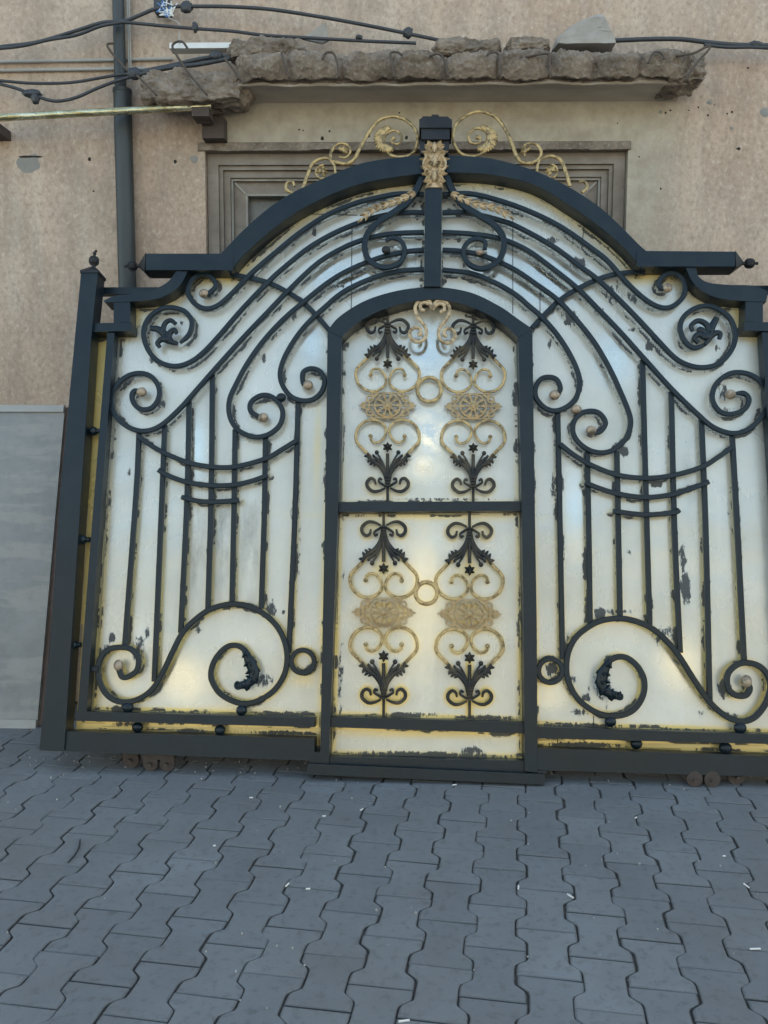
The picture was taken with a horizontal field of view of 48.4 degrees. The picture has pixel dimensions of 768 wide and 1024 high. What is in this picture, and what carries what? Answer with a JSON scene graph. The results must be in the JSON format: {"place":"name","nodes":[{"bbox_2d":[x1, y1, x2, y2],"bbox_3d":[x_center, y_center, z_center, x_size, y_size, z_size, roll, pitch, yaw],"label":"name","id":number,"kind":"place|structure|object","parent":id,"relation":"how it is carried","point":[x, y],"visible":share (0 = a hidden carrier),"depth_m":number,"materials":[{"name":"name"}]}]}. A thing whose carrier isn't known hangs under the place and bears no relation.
{"place":"outdoors","nodes":[
{"label":"outdoors","id":0,"kind":"place"},
{"bbox_2d":[0,702,767,1023],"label":"paving","id":1,"kind":"structure","parent":0,"point":[69,930],"depth_m":2.55,"materials":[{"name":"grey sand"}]},
{"bbox_2d":[0,405,67,728],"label":"leaning board","id":2,"kind":"object","parent":1,"relation":"on","point":[32,442],"visible":0.83,"depth_m":4.06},
{"bbox_2d":[67,839,80,862],"bbox_3d":[-1.008,1.108,2.796,0.016,0.006,0.149,0,6,-5],"label":"wire scrap","id":3,"kind":"object","parent":1,"relation":"on","point":[73,856],"visible":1,"depth_m":2.79,"materials":[{"name":"grey metal"}]},
{"bbox_2d":[4,729,758,1008],"bbox_3d":[0.153,1.132,2.651,4.599,0.008,3.252,0,6,1],"label":"grit","id":4,"kind":"object","parent":1,"relation":"on","point":[415,912],"visible":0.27,"depth_m":3.03,"materials":[{"name":"grey stone"}]},
{"bbox_2d":[39,110,767,786],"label":"gate","id":5,"kind":"structure","parent":1,"relation":"on","point":[433,460],"depth_m":3.59,"materials":[{"name":"metal"}]},
{"bbox_2d":[398,1019,409,1022],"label":"cigarette butt","id":6,"kind":"object","parent":1,"relation":"on","point":[404,1020],"visible":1,"depth_m":2.01,"materials":[{"name":"grey paper"}]},
{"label":"pavement","id":7,"kind":"structure","parent":0,"visible":0},
{"bbox_2d":[0,0,767,701],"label":"building","id":8,"kind":"structure","parent":7,"relation":"on","point":[658,146],"depth_m":3.99,"materials":[{"name":"paint"}]},
{"bbox_2d":[0,124,10,140],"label":"iron bracket","id":9,"kind":"object","parent":8,"relation":"attached to","point":[5,134],"visible":1,"depth_m":4.00,"materials":[{"name":"brown metal"}]},
{"bbox_2d":[0,73,127,84],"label":"cable","id":10,"kind":"object","parent":8,"relation":"attached to","point":[63,82],"visible":0.79,"depth_m":3.91,"materials":[{"name":"black rubber"}]},
{"bbox_2d":[0,76,129,104],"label":"cable","id":11,"kind":"object","parent":8,"relation":"attached to","point":[35,95],"visible":0.95,"depth_m":3.91,"materials":[{"name":"black rubber"}]},
{"bbox_2d":[0,67,145,71],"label":"conduit","id":12,"kind":"object","parent":8,"relation":"attached to","point":[60,69],"visible":0.8,"depth_m":3.99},
{"bbox_2d":[0,57,172,63],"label":"conduit","id":13,"kind":"object","parent":8,"relation":"attached to","point":[85,60],"visible":1,"depth_m":3.98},
{"bbox_2d":[112,0,135,286],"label":"pole","id":14,"kind":"object","parent":8,"relation":"attached to","point":[124,169],"visible":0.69,"depth_m":3.97,"materials":[{"name":"grey metal"}]},
{"bbox_2d":[126,0,131,80],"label":"wire","id":15,"kind":"object","parent":8,"relation":"attached to","point":[128,32],"visible":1,"depth_m":3.95,"materials":[{"name":"grey metal"}]},
{"bbox_2d":[154,0,177,17],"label":"tangle of wire","id":16,"kind":"object","parent":8,"relation":"attached to","point":[164,13],"visible":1,"depth_m":3.86,"materials":[{"name":"multicoloured metal"}]},
{"bbox_2d":[127,51,230,79],"bbox_3d":[-0.920,-2.001,3.830,0.469,0.123,0.039,0,6,1],"label":"cable","id":17,"kind":"object","parent":8,"relation":"attached to","point":[215,56],"visible":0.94,"depth_m":3.82,"materials":[{"name":"black rubber"}]},
{"bbox_2d":[140,54,228,71],"bbox_3d":[-0.916,-2.012,3.849,0.482,0.097,0.021,0,6,1],"label":"cable","id":18,"kind":"object","parent":8,"relation":"on","point":[199,59],"visible":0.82,"depth_m":3.84,"materials":[{"name":"black rubber"}]},
{"bbox_2d":[169,42,230,53],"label":"white trim","id":19,"kind":"structure","parent":8,"relation":"on","point":[202,48],"depth_m":3.85,"materials":[{"name":"white plastic"}]},
{"bbox_2d":[0,20,415,49],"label":"cable","id":20,"kind":"object","parent":8,"relation":"attached to","point":[195,28],"visible":0.98,"depth_m":3.85,"materials":[{"name":"black rubber"}]},
{"bbox_2d":[192,107,226,142],"bbox_3d":[-0.799,-1.775,3.925,0.122,0.098,0.188,0,6,1],"label":"iron bracket","id":21,"kind":"object","parent":8,"relation":"attached to","point":[214,129],"visible":1,"depth_m":3.94,"materials":[{"name":"brown metal"}]},
{"bbox_2d":[0,102,211,121],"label":"brass tube","id":22,"kind":"object","parent":21,"relation":"on","point":[89,112],"visible":0.99,"depth_m":3.85,"materials":[{"name":"gold metal"}]},
{"bbox_2d":[0,0,438,46],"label":"cable","id":23,"kind":"object","parent":8,"relation":"attached to","point":[186,7],"visible":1,"depth_m":3.85,"materials":[{"name":"black rubber"}]},
{"bbox_2d":[302,22,328,44],"bbox_3d":[-0.311,-2.171,3.876,0.123,0.093,0.015,0,6,1],"label":"plaster shard","id":24,"kind":"object","parent":8,"relation":"on","point":[321,30],"visible":0.86,"depth_m":3.87,"materials":[{"name":"white paint"}]},
{"bbox_2d":[207,152,625,253],"bbox_3d":[0.146,-0.900,4.206,1.977,1.622,0.165,0,6,1],"label":"window","id":25,"kind":"structure","parent":8,"relation":"in","point":[241,187],"depth_m":4.08,"materials":[{"name":"grey wood"}]},
{"bbox_2d":[551,14,615,52],"bbox_3d":[0.890,-2.134,3.811,0.273,0.146,0.154,0,6,1],"label":"rock","id":26,"kind":"object","parent":8,"relation":"on","point":[594,33],"visible":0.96,"depth_m":3.74,"materials":[{"name":"grey stone"}]},
{"bbox_2d":[615,36,767,45],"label":"cable","id":27,"kind":"object","parent":8,"relation":"attached to","point":[668,38],"visible":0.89,"depth_m":3.83,"materials":[{"name":"black rubber"}]},
{"bbox_2d":[703,43,767,49],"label":"cable","id":28,"kind":"object","parent":8,"relation":"attached to","point":[738,46],"visible":0.98,"depth_m":3.82,"materials":[{"name":"black rubber"}]}
]}

